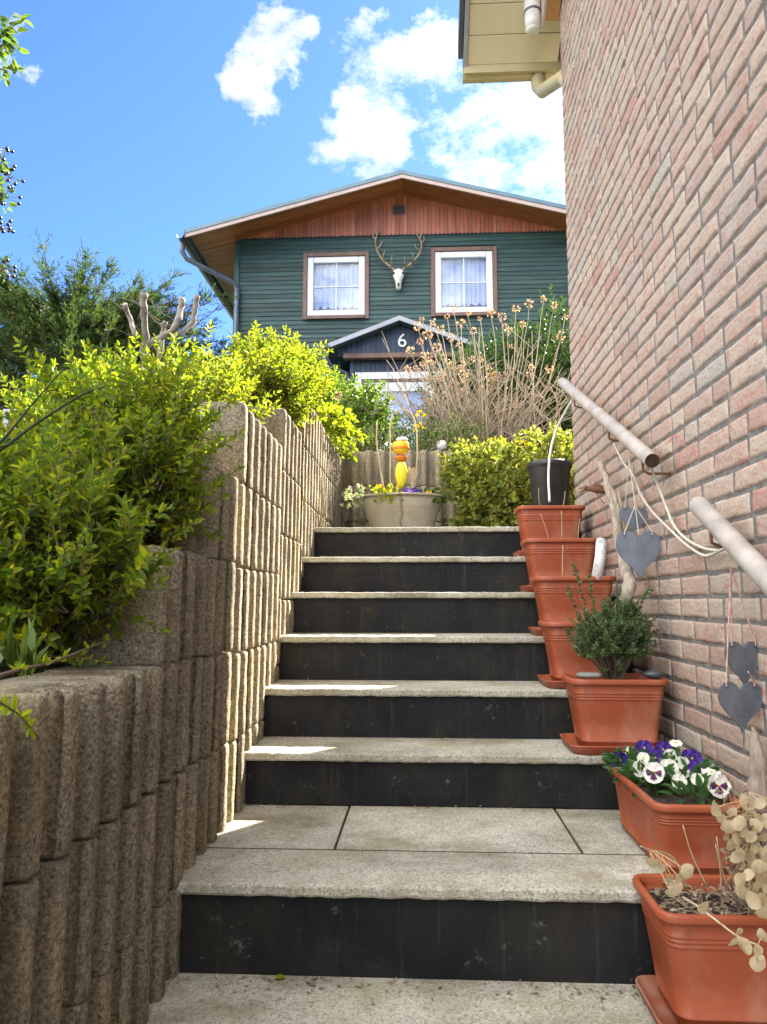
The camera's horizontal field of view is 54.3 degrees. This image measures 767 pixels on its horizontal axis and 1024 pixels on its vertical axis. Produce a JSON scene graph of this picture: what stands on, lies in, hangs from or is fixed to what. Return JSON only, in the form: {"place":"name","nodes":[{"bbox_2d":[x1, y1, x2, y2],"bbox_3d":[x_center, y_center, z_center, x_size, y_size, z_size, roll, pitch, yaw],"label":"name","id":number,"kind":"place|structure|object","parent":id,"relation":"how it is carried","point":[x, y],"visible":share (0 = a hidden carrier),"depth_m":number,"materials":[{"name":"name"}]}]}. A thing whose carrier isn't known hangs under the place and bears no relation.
{"place":"outdoors","nodes":[
{"label":"outdoors","id":0,"kind":"place"},
{"bbox_2d":[0,0,565,382],"label":"sky","id":1,"kind":"structure","parent":0,"point":[130,126],"materials":[{"name":"blue"}]},
{"bbox_2d":[0,487,619,983],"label":"ground","id":2,"kind":"structure","parent":0,"point":[48,667],"depth_m":2.02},
{"bbox_2d":[0,12,33,86],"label":"broadleaf tree","id":3,"kind":"object","parent":2,"relation":"on","point":[9,42],"visible":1,"depth_m":3.70,"materials":[{"name":"green plant"}]},
{"bbox_2d":[0,146,24,283],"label":"flowering ivy","id":4,"kind":"object","parent":3,"relation":"hanging from","point":[4,167],"visible":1,"depth_m":3.38,"materials":[{"name":"green plant"}]},
{"bbox_2d":[2,409,40,429],"bbox_3d":[-4.172,-0.601,6.670,4.000,0.689,0.060,0,-7,3],"label":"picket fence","id":5,"kind":"object","parent":2,"relation":"on","point":[5,420],"visible":0.02,"depth_m":6.62,"materials":[{"name":"white wood"}]},
{"bbox_2d":[0,334,244,676],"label":"privet shrub","id":6,"kind":"object","parent":2,"relation":"on","point":[80,487],"visible":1,"depth_m":1.73,"materials":[{"name":"green plant"}]},
{"bbox_2d":[0,442,18,447],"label":"cane","id":7,"kind":"object","parent":6,"relation":"attached to","point":[8,444],"visible":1,"depth_m":1.54,"materials":[{"name":"black"}]},
{"bbox_2d":[0,367,64,443],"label":"cane","id":8,"kind":"object","parent":6,"relation":"attached to","point":[5,436],"visible":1,"depth_m":1.65,"materials":[{"name":"black"}]},
{"bbox_2d":[0,385,107,451],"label":"cane","id":9,"kind":"object","parent":6,"relation":"attached to","point":[18,436],"visible":0.94,"depth_m":1.67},
{"bbox_2d":[0,227,262,419],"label":"conifer tree","id":10,"kind":"object","parent":2,"relation":"on","point":[32,319],"visible":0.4,"depth_m":8.39,"materials":[{"name":"green plant"}]},
{"bbox_2d":[0,320,281,438],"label":"privet shrub","id":11,"kind":"object","parent":2,"relation":"on","point":[224,386],"visible":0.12,"depth_m":2.96,"materials":[{"name":"green plant"}]},
{"bbox_2d":[95,272,228,379],"bbox_3d":[-1.609,-1.039,5.456,1.009,1.469,0.290,0,-7,3],"label":"pollarded tree","id":12,"kind":"object","parent":2,"relation":"on","point":[164,333],"visible":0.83,"depth_m":5.49,"materials":[{"name":"grey plant"}]},
{"bbox_2d":[0,402,342,1023],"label":"retaining wall","id":13,"kind":"structure","parent":2,"relation":"on","point":[122,790],"depth_m":1.71,"materials":[{"name":"concrete"}]},
{"bbox_2d":[0,647,3,661],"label":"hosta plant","id":14,"kind":"object","parent":13,"relation":"on","point":[1,657],"visible":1,"depth_m":1.24,"materials":[{"name":"green plant"}]},
{"bbox_2d":[0,687,39,738],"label":"twig","id":15,"kind":"object","parent":13,"relation":"attached to","point":[5,709],"visible":1,"depth_m":1.03,"materials":[{"name":"green plant"}]},
{"bbox_2d":[0,613,49,677],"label":"leafy plant","id":16,"kind":"object","parent":13,"relation":"on","point":[7,654],"visible":0.92,"depth_m":1.28,"materials":[{"name":"green plant"}]},
{"bbox_2d":[0,631,123,676],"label":"cane","id":17,"kind":"object","parent":13,"relation":"on","point":[20,667],"visible":0.89,"depth_m":1.36,"materials":[{"name":"brown plant"}]},
{"bbox_2d":[315,401,370,468],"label":"trailing plant","id":18,"kind":"object","parent":13,"relation":"on","point":[342,432],"visible":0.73,"depth_m":4.98,"materials":[{"name":"yellow plant"}]},
{"bbox_2d":[207,320,340,426],"bbox_3d":[-0.593,-0.645,3.796,0.719,0.703,1.020,0,-7,3],"label":"privet shrub","id":19,"kind":"object","parent":2,"relation":"on","point":[291,374],"visible":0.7,"depth_m":3.56,"materials":[{"name":"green plant"}]},
{"bbox_2d":[315,361,385,431],"bbox_3d":[-0.686,-1.111,9.335,1.667,1.644,1.354,0,-7,3],"label":"leafy shrub","id":20,"kind":"object","parent":2,"relation":"on","point":[345,388],"visible":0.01,"depth_m":9.32,"materials":[{"name":"green plant"}]},
{"bbox_2d":[312,364,408,451],"bbox_3d":[-0.477,-0.830,6.689,1.492,1.056,1.070,-3,-8,26],"label":"leafy shrub","id":21,"kind":"object","parent":2,"relation":"on","point":[368,402],"visible":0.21,"depth_m":6.31,"materials":[{"name":"green plant"}]},
{"bbox_2d":[176,170,572,436],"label":"wooden house","id":22,"kind":"structure","parent":2,"relation":"on","point":[311,269],"depth_m":12.54,"materials":[{"name":"green wood"}]},
{"bbox_2d":[302,251,368,320],"bbox_3d":[-0.789,-3.775,12.740,1.112,1.173,0.458,0,-7,3],"label":"window","id":23,"kind":"structure","parent":22,"relation":"in","point":[334,292],"depth_m":12.62,"materials":[{"name":"white plastic"}]},
{"bbox_2d":[372,226,424,289],"bbox_3d":[0.247,-4.257,12.446,0.882,1.131,0.218,0,-7,3],"label":"deer skull trophy","id":24,"kind":"object","parent":22,"relation":"attached to","point":[398,274],"visible":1,"depth_m":12.43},
{"bbox_2d":[431,246,497,317],"bbox_3d":[1.347,-3.813,12.635,1.100,1.206,0.458,0,-7,3],"label":"window","id":25,"kind":"structure","parent":22,"relation":"in","point":[471,285],"depth_m":12.51,"materials":[{"name":"white plastic"}]},
{"bbox_2d":[384,442,392,450],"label":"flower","id":26,"kind":"object","parent":2,"relation":"on","point":[386,444],"visible":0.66,"depth_m":5.83,"materials":[{"name":"white plant"}]},
{"bbox_2d":[324,315,471,448],"bbox_3d":[0.228,-1.591,11.642,2.220,2.585,1.210,0,-7,3],"label":"porch","id":27,"kind":"object","parent":2,"relation":"on","point":[355,352],"visible":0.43,"depth_m":11.38,"materials":[{"name":"blue wood"}]},
{"bbox_2d":[364,381,434,448],"bbox_3d":[0.256,-1.160,11.344,1.106,1.657,0.065,0,-7,3],"label":"door","id":28,"kind":"structure","parent":27,"relation":"in","point":[392,385],"depth_m":11.41,"materials":[{"name":"white plastic"}]},
{"bbox_2d":[398,334,405,346],"bbox_3d":[0.284,-2.603,11.351,0.126,0.210,0.016,0,-7,3],"label":"house number","id":29,"kind":"object","parent":27,"relation":"attached to","point":[400,340],"visible":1,"depth_m":11.34,"materials":[{"name":"white paint"}]},
{"bbox_2d":[341,407,496,459],"bbox_3d":[0.283,-0.491,6.001,1.428,0.628,0.697,0,-7,3],"label":"groundcover shrub","id":30,"kind":"object","parent":2,"relation":"on","point":[430,435],"visible":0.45,"depth_m":5.92,"materials":[{"name":"green plant"}]},
{"bbox_2d":[342,449,501,527],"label":"garden wall","id":31,"kind":"structure","parent":2,"relation":"on","point":[355,473],"depth_m":5.65,"materials":[{"name":"concrete"}]},
{"bbox_2d":[413,422,425,451],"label":"yellow flower","id":32,"kind":"object","parent":31,"relation":"on","point":[422,427],"visible":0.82,"depth_m":5.71,"materials":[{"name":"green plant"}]},
{"bbox_2d":[415,409,425,444],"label":"yellow flower","id":33,"kind":"object","parent":31,"relation":"on","point":[418,414],"visible":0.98,"depth_m":5.71,"materials":[{"name":"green plant"}]},
{"bbox_2d":[437,440,446,450],"bbox_3d":[0.454,-0.450,5.800,0.084,0.221,0.084,0,-7,3],"label":"garden globe","id":34,"kind":"object","parent":2,"relation":"on","point":[442,446],"visible":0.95,"depth_m":5.78,"materials":[{"name":"white paint"}]},
{"bbox_2d":[333,295,572,454],"bbox_3d":[0.791,-1.089,6.279,2.584,1.528,0.981,1,-7,-5],"label":"dry hydrangea","id":35,"kind":"object","parent":2,"relation":"on","point":[470,410],"visible":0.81,"depth_m":6.21,"materials":[{"name":"beige plant"}]},
{"bbox_2d":[176,526,761,983],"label":"staircase","id":36,"kind":"structure","parent":2,"relation":"on","point":[508,880],"depth_m":2.50,"materials":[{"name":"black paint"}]},
{"bbox_2d":[361,492,444,526],"bbox_3d":[0.122,0.044,4.950,0.572,0.300,0.366,0,-7,3],"label":"zinc tub","id":37,"kind":"object","parent":36,"relation":"on","point":[414,509],"visible":0.63,"depth_m":4.82,"materials":[{"name":"metal"}]},
{"bbox_2d":[340,483,372,508],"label":"variegated plant","id":38,"kind":"object","parent":37,"relation":"in","point":[349,495],"visible":0.97,"depth_m":4.90,"materials":[{"name":"plant"}]},
{"bbox_2d":[376,422,383,486],"bbox_3d":[-0.023,-0.380,5.030,0.066,0.467,0.017,-4,-8,32],"label":"dry stick","id":39,"kind":"object","parent":37,"relation":"in","point":[378,458],"visible":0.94,"depth_m":5.02,"materials":[{"name":"wood"}]},
{"bbox_2d":[375,484,392,492],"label":"pansy plant","id":40,"kind":"object","parent":37,"relation":"on","point":[380,486],"visible":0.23,"depth_m":4.89,"materials":[{"name":"yellow plant"}]},
{"bbox_2d":[369,482,403,503],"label":"trailing ivy","id":41,"kind":"object","parent":37,"relation":"on","point":[388,486],"visible":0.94,"depth_m":4.80,"materials":[{"name":"yellow plant"}]},
{"bbox_2d":[392,437,409,491],"bbox_3d":[0.115,-0.305,4.973,0.117,0.392,0.094,0,-7,3],"label":"garden ornament","id":42,"kind":"object","parent":37,"relation":"in","point":[400,446],"visible":0.99,"depth_m":4.95,"materials":[{"name":"yellow ceramic"}]},
{"bbox_2d":[389,409,417,486],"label":"willow arch","id":43,"kind":"structure","parent":37,"relation":"in","point":[390,441],"depth_m":5.04,"materials":[{"name":"wood"}]},
{"bbox_2d":[402,487,421,492],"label":"pansy plant","id":44,"kind":"object","parent":37,"relation":"on","point":[412,490],"visible":0.5,"depth_m":4.87,"materials":[{"name":"purple plant"}]},
{"bbox_2d":[408,467,418,488],"bbox_3d":[0.198,-0.230,4.990,0.073,0.149,0.012,0,-7,3],"label":"wooden plaque","id":45,"kind":"object","parent":37,"relation":"in","point":[412,474],"visible":0.94,"depth_m":4.99,"materials":[{"name":"beige wood"}]},
{"bbox_2d":[422,489,435,496],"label":"pansy plant","id":46,"kind":"object","parent":37,"relation":"on","point":[432,491],"visible":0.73,"depth_m":4.89,"materials":[{"name":"yellow plant"}]},
{"bbox_2d":[415,485,452,502],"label":"leafy plant","id":47,"kind":"object","parent":37,"relation":"in","point":[447,497],"visible":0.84,"depth_m":4.88,"materials":[{"name":"green plant"}]},
{"bbox_2d":[513,551,524,556],"bbox_3d":[0.851,0.223,3.883,0.338,0.030,0.260,0,-7,3],"label":"plant saucer","id":48,"kind":"object","parent":36,"relation":"on","point":[518,553],"visible":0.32,"depth_m":3.79,"materials":[{"name":"ceramic"}]},
{"bbox_2d":[513,505,584,550],"bbox_3d":[0.863,0.105,3.902,0.345,0.253,0.240,0,-7,3],"label":"planter","id":49,"kind":"object","parent":48,"relation":"on","point":[530,523],"visible":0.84,"depth_m":3.81,"materials":[{"name":"ceramic"}]},
{"bbox_2d":[527,459,571,504],"bbox_3d":[0.971,-0.084,4.357,0.262,0.411,0.262,0,-7,3],"label":"black bucket","id":50,"kind":"object","parent":49,"relation":"on","point":[560,469],"visible":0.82,"depth_m":4.27,"materials":[{"name":"plastic"}]},
{"bbox_2d":[519,585,533,591],"bbox_3d":[0.828,0.367,3.564,0.338,0.030,0.260,0,-7,3],"label":"plant saucer","id":51,"kind":"object","parent":36,"relation":"on","point":[527,588],"visible":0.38,"depth_m":3.46,"materials":[{"name":"plastic"}]},
{"bbox_2d":[520,538,596,584],"bbox_3d":[0.840,0.255,3.582,0.345,0.241,0.240,0,-7,3],"label":"planter","id":52,"kind":"object","parent":51,"relation":"on","point":[543,556],"visible":0.84,"depth_m":3.49,"materials":[{"name":"plastic"}]},
{"bbox_2d":[561,511,562,537],"bbox_3d":[0.837,0.064,3.515,0.009,0.136,0.035,0,-7,3],"label":"dry stick","id":53,"kind":"object","parent":52,"relation":"in","point":[561,526],"visible":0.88,"depth_m":3.52,"materials":[{"name":"beige wood"}]},
{"bbox_2d":[528,627,542,635],"bbox_3d":[0.810,0.517,3.244,0.338,0.030,0.260,0,-7,3],"label":"plant saucer","id":54,"kind":"object","parent":36,"relation":"on","point":[538,631],"visible":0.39,"depth_m":3.17,"materials":[{"name":"plastic"}]},
{"bbox_2d":[529,576,616,628],"bbox_3d":[0.823,0.405,3.262,0.345,0.241,0.240,0,-7,3],"label":"planter","id":55,"kind":"object","parent":54,"relation":"on","point":[553,603],"visible":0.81,"depth_m":3.17,"materials":[{"name":"plastic"}]},
{"bbox_2d":[562,545,562,575],"bbox_3d":[0.763,0.218,3.188,0.005,0.151,0.035,0,-7,3],"label":"dry stick","id":56,"kind":"object","parent":55,"relation":"in","point":[562,560],"visible":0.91,"depth_m":3.19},
{"bbox_2d":[591,538,605,579],"bbox_3d":[0.919,0.202,3.187,0.078,0.182,0.052,3,-7,-21],"label":"birch log","id":57,"kind":"object","parent":55,"relation":"on","point":[599,562],"visible":0.94,"depth_m":3.17,"materials":[{"name":"white wood"}]},
{"bbox_2d":[537,674,565,688],"bbox_3d":[0.785,0.664,2.930,0.338,0.030,0.260,0,-7,3],"label":"plant saucer","id":58,"kind":"object","parent":36,"relation":"on","point":[545,680],"visible":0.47,"depth_m":2.83,"materials":[{"name":"plastic"}]},
{"bbox_2d":[538,621,601,680],"bbox_3d":[0.798,0.552,2.948,0.345,0.241,0.240,0,-7,3],"label":"planter","id":59,"kind":"object","parent":58,"relation":"on","point":[563,656],"visible":0.46,"depth_m":2.86,"materials":[{"name":"ceramic"}]},
{"bbox_2d":[597,460,636,614],"bbox_3d":[0.909,0.108,2.992,0.131,0.747,0.605,-2,-7,13],"label":"driftwood","id":60,"kind":"object","parent":59,"relation":"on","point":[629,584],"visible":0.73,"depth_m":2.98,"materials":[{"name":"beige wood"}]},
{"bbox_2d":[579,484,604,503],"bbox_3d":[0.940,-0.082,3.366,0.127,0.085,0.043,0,-7,3],"label":"metal bird","id":61,"kind":"object","parent":60,"relation":"attached to","point":[598,488],"visible":0.96,"depth_m":3.36},
{"bbox_2d":[560,733,659,754],"bbox_3d":[0.798,0.811,2.615,0.328,0.030,0.255,0,-7,3],"label":"plant saucer","id":62,"kind":"object","parent":36,"relation":"on","point":[571,743],"visible":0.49,"depth_m":2.50,"materials":[{"name":"plastic"}]},
{"bbox_2d":[561,673,668,746],"bbox_3d":[0.811,0.700,2.632,0.335,0.239,0.235,0,-7,3],"label":"planter","id":63,"kind":"object","parent":62,"relation":"on","point":[626,711],"visible":0.9,"depth_m":2.54,"materials":[{"name":"plastic"}]},
{"bbox_2d":[576,672,601,677],"bbox_3d":[0.704,0.559,2.564,0.089,0.021,0.056,0,-7,3],"label":"stone","id":64,"kind":"object","parent":63,"relation":"on","point":[588,675],"visible":1,"depth_m":2.54,"materials":[{"name":"white stone"}]},
{"bbox_2d":[564,562,653,662],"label":"boxwood twigs","id":65,"kind":"object","parent":63,"relation":"in","point":[591,588],"visible":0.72,"depth_m":2.71,"materials":[{"name":"green plant"}]},
{"bbox_2d":[566,587,662,679],"bbox_3d":[0.820,0.446,2.666,0.340,0.360,0.322,0,-7,3],"label":"boxwood shrub","id":66,"kind":"object","parent":63,"relation":"on","point":[619,638],"visible":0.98,"depth_m":2.60,"materials":[{"name":"green plant"}]},
{"bbox_2d":[642,669,662,678],"bbox_3d":[0.918,0.553,2.554,0.067,0.032,0.051,0,-7,3],"label":"stone","id":67,"kind":"object","parent":63,"relation":"on","point":[654,674],"visible":1,"depth_m":2.54,"materials":[{"name":"grey stone"}]},
{"bbox_2d":[609,765,745,874],"bbox_3d":[0.804,0.847,2.091,0.235,0.182,0.505,0,-7,3],"label":"planter","id":68,"kind":"object","parent":36,"relation":"on","point":[649,819],"visible":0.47,"depth_m":1.88,"materials":[{"name":"plastic"}]},
{"bbox_2d":[601,744,653,782],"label":"pansy plant","id":69,"kind":"object","parent":68,"relation":"in","point":[618,758],"visible":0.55,"depth_m":2.28,"materials":[{"name":"green plant"}]},
{"bbox_2d":[614,752,680,798],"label":"pansy plant","id":70,"kind":"object","parent":68,"relation":"on","point":[652,775],"visible":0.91,"depth_m":2.11,"materials":[{"name":"white plant"}]},
{"bbox_2d":[635,739,682,762],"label":"pansy plant","id":71,"kind":"object","parent":68,"relation":"on","point":[665,749],"visible":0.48,"depth_m":2.30,"materials":[{"name":"purple plant"}]},
{"bbox_2d":[663,749,720,788],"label":"pansy plant","id":72,"kind":"object","parent":68,"relation":"in","point":[687,761],"visible":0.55,"depth_m":2.16,"materials":[{"name":"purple plant"}]},
{"bbox_2d":[658,767,731,804],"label":"pansy plant","id":73,"kind":"object","parent":68,"relation":"in","point":[713,781],"visible":0.95,"depth_m":1.96,"materials":[{"name":"white plant"}]},
{"bbox_2d":[747,727,766,800],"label":"bark piece","id":74,"kind":"object","parent":68,"relation":"on","point":[757,778],"visible":0.94,"depth_m":1.86,"materials":[{"name":"beige wood"}]},
{"bbox_2d":[401,285,572,458],"bbox_3d":[1.344,-1.238,7.537,2.409,2.211,1.694,0,-7,3],"label":"evergreen shrub","id":75,"kind":"object","parent":2,"relation":"on","point":[553,343],"visible":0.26,"depth_m":7.29,"materials":[{"name":"green plant"}]},
{"bbox_2d":[435,420,574,526],"bbox_3d":[1.185,-0.147,5.023,1.642,0.899,0.955,0,-7,-2],"label":"euonymus hedge","id":76,"kind":"object","parent":2,"relation":"on","point":[477,484],"visible":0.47,"depth_m":4.89,"materials":[{"name":"green plant"}]},
{"bbox_2d":[458,0,766,856],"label":"brick building","id":77,"kind":"structure","parent":2,"relation":"on","point":[664,102],"depth_m":2.58,"materials":[{"name":"brick"}]},
{"bbox_2d":[524,0,540,35],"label":"outdoor lamp","id":78,"kind":"object","parent":77,"relation":"attached to","point":[532,12],"visible":1,"depth_m":4.65,"materials":[{"name":"white paint"}]},
{"bbox_2d":[557,377,670,474],"bbox_3d":[0.984,-0.441,3.326,0.129,0.784,1.550,0,-7,3],"label":"handrail","id":79,"kind":"object","parent":77,"relation":"attached to","point":[642,452],"visible":0.99,"depth_m":2.94,"materials":[{"name":"metal"}]},
{"bbox_2d":[547,400,572,502],"bbox_3d":[0.920,-0.302,3.966,0.133,0.529,0.246,0,-7,3],"label":"hose","id":80,"kind":"object","parent":79,"relation":"hanging from","point":[550,450],"visible":1,"depth_m":3.98,"materials":[{"name":"white paint"}]},
{"bbox_2d":[613,443,724,556],"bbox_3d":[0.966,-0.087,2.576,0.048,0.526,1.017,0,-7,1],"label":"rope","id":81,"kind":"object","parent":79,"relation":"hanging from","point":[668,527],"visible":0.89,"depth_m":2.60,"materials":[{"name":"white fabric"}]},
{"bbox_2d":[619,461,647,531],"bbox_3d":[0.964,-0.062,2.871,0.115,0.280,0.049,1,-7,-6],"label":"slate heart","id":82,"kind":"object","parent":81,"relation":"hanging from","point":[625,512],"visible":0.92,"depth_m":2.87,"materials":[{"name":"grey stone"}]},
{"bbox_2d":[650,468,717,551],"bbox_3d":[0.939,-0.017,2.372,0.064,0.320,0.455,0,-7,3],"label":"rope","id":83,"kind":"object","parent":79,"relation":"hanging from","point":[673,523],"visible":1,"depth_m":2.51,"materials":[{"name":"white fabric"}]},
{"bbox_2d":[616,459,660,578],"bbox_3d":[0.934,0.014,2.746,0.121,0.462,0.139,-7,-10,44],"label":"slate heart","id":84,"kind":"object","parent":77,"relation":"hanging from","point":[639,556],"visible":1,"depth_m":2.72,"materials":[{"name":"grey stone"}]},
{"bbox_2d":[689,496,766,595],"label":"handrail","id":85,"kind":"object","parent":77,"relation":"attached to","point":[744,554],"visible":1,"depth_m":1.85,"materials":[{"name":"metal"}]},
{"bbox_2d":[717,568,762,732],"bbox_3d":[0.916,0.354,1.920,0.116,0.420,0.048,0,-7,3],"label":"slate heart","id":86,"kind":"object","parent":77,"relation":"hanging from","point":[741,707],"visible":1,"depth_m":1.92,"materials":[{"name":"grey stone"}]},
{"bbox_2d":[724,568,758,683],"bbox_3d":[0.938,0.301,1.942,0.099,0.310,0.043,0,-7,-3],"label":"slate heart","id":87,"kind":"object","parent":77,"relation":"hanging from","point":[743,661],"visible":0.88,"depth_m":1.94,"materials":[{"name":"grey stone"}]},
{"bbox_2d":[147,973,655,1023],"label":"pavement","id":88,"kind":"structure","parent":0,"point":[347,1001],"depth_m":1.70,"materials":[{"name":"grey concrete"}]},
{"bbox_2d":[274,974,285,978],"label":"fallen leaf","id":89,"kind":"object","parent":88,"relation":"on","point":[278,976],"visible":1,"depth_m":1.80,"materials":[{"name":"plant"}]},
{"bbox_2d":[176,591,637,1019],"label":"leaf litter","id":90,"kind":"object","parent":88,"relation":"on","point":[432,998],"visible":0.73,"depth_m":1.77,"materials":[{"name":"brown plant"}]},
{"bbox_2d":[635,974,678,1023],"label":"plant saucer","id":91,"kind":"object","parent":88,"relation":"on","point":[655,1002],"visible":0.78,"depth_m":1.68,"materials":[{"name":"plastic"}]},
{"bbox_2d":[632,873,766,1023],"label":"planter","id":92,"kind":"object","parent":91,"relation":"on","point":[707,975],"visible":0.75,"depth_m":1.56,"materials":[{"name":"plastic"}]},
{"bbox_2d":[640,846,693,896],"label":"honesty stem","id":93,"kind":"object","parent":92,"relation":"in","point":[675,887],"visible":1,"depth_m":1.53,"materials":[{"name":"beige plant"}]},
{"bbox_2d":[682,825,708,887],"bbox_3d":[0.670,0.742,1.613,0.074,0.141,0.008,4,-8,-30],"label":"dry stick","id":94,"kind":"object","parent":92,"relation":"in","point":[694,859],"visible":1,"depth_m":1.61,"materials":[{"name":"beige wood"}]},
{"bbox_2d":[643,882,759,936],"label":"bark mulch","id":95,"kind":"object","parent":92,"relation":"on","point":[738,909],"visible":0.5,"depth_m":1.67,"materials":[{"name":"brown wood"}]},
{"bbox_2d":[715,844,721,892],"bbox_3d":[0.720,0.765,1.605,0.006,0.112,0.048,-4,-8,30],"label":"dry stick","id":96,"kind":"object","parent":92,"relation":"in","point":[720,870],"visible":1,"depth_m":1.61,"materials":[{"name":"beige wood"}]},
{"bbox_2d":[716,837,729,890],"bbox_3d":[0.727,0.755,1.608,0.056,0.124,0.006,7,-10,-44],"label":"dry stick","id":97,"kind":"object","parent":92,"relation":"in","point":[721,867],"visible":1,"depth_m":1.61,"materials":[{"name":"beige wood"}]},
{"bbox_2d":[682,896,766,971],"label":"honesty stem","id":98,"kind":"object","parent":92,"relation":"in","point":[757,962],"visible":1,"depth_m":1.38,"materials":[{"name":"beige plant"}]},
{"bbox_2d":[711,792,766,890],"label":"honesty stem","id":99,"kind":"object","parent":92,"relation":"in","point":[739,823],"visible":0.91,"depth_m":1.54,"materials":[{"name":"beige plant"}]},
{"bbox_2d":[714,780,766,914],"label":"withered stalks","id":100,"kind":"object","parent":92,"relation":"in","point":[734,871],"visible":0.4,"depth_m":1.60,"materials":[{"name":"beige plant"}]},
{"bbox_2d":[734,845,766,918],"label":"honesty stem","id":101,"kind":"object","parent":100,"relation":"attached to","point":[758,901],"visible":1,"depth_m":1.46,"materials":[{"name":"beige plant"}]}
]}

